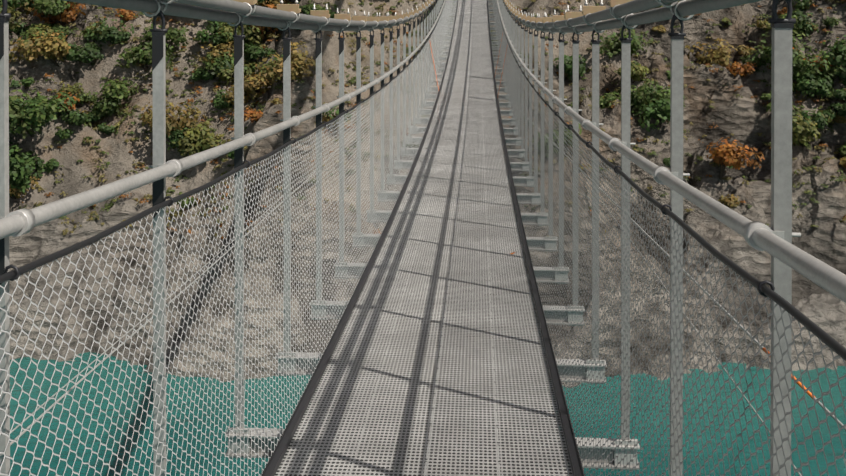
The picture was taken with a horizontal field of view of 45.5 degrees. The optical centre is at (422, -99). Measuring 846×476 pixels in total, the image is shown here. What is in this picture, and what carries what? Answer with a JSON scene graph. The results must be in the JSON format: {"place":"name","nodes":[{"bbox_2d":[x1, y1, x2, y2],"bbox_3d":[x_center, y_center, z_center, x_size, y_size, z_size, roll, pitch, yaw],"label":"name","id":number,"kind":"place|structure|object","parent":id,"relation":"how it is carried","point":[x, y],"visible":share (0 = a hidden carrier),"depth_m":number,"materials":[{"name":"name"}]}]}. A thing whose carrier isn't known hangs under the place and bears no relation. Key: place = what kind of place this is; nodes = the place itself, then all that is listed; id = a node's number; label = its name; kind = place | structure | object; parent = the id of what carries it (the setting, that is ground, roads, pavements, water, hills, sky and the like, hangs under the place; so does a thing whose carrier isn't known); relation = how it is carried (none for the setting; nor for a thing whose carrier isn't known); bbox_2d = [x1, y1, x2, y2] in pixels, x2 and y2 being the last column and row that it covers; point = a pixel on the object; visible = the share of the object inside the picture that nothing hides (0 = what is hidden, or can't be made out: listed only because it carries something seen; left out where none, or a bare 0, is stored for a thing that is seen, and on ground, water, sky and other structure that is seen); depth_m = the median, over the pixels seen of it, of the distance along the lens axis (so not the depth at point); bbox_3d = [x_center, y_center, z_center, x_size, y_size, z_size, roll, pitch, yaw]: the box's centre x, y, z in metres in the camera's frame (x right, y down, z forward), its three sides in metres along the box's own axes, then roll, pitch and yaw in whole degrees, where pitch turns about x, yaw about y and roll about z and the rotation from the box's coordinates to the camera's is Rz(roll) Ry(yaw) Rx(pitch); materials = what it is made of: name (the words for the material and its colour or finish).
{"place":"outdoors","nodes":[
{"label":"outdoors","id":0,"kind":"place"},
{"bbox_2d":[0,0,845,475],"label":"bridge cables","id":1,"kind":"object","parent":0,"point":[818,272],"visible":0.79,"depth_m":3.39,"materials":[{"name":"grey metal"}]},
{"bbox_2d":[0,0,800,475],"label":"bridge support posts","id":2,"kind":"object","parent":1,"relation":"hanging from","point":[780,284],"visible":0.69,"depth_m":4.52,"materials":[{"name":"grey metal"}]},
{"bbox_2d":[263,0,582,475],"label":"bridge deck","id":3,"kind":"structure","parent":2,"relation":"hanging from","point":[438,364],"depth_m":5.91,"materials":[{"name":"grey metal"}]},
{"bbox_2d":[0,0,845,475],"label":"wire mesh fence","id":4,"kind":"object","parent":2,"relation":"attached to","point":[624,288],"visible":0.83,"depth_m":3.93,"materials":[{"name":"grey metal"}]},
{"bbox_2d":[9,0,845,387],"bbox_3d":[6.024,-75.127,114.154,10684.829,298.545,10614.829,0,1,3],"label":"hillside terrain","id":5,"kind":"structure","parent":0,"point":[745,118],"depth_m":105.85,"materials":[{"name":"grey stone"}]},
{"bbox_2d":[0,0,845,238],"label":"hillside shrubs","id":6,"kind":"object","parent":5,"relation":"on","point":[182,133],"visible":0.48,"depth_m":113.96,"materials":[{"name":"green plant"}]},
{"bbox_2d":[10,352,845,475],"bbox_3d":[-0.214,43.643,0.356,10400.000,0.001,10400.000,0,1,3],"label":"lake water","id":7,"kind":"structure","parent":0,"point":[57,410],"depth_m":83.66,"materials":[{"name":"teal liquid"}]},
{"bbox_2d":[10,11,845,475],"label":"bridge wind guys","id":8,"kind":"object","parent":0,"point":[384,167],"visible":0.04,"depth_m":9.15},
{"bbox_2d":[430,34,507,93],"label":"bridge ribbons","id":9,"kind":"object","parent":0,"point":[496,66],"visible":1,"depth_m":21.58}
]}

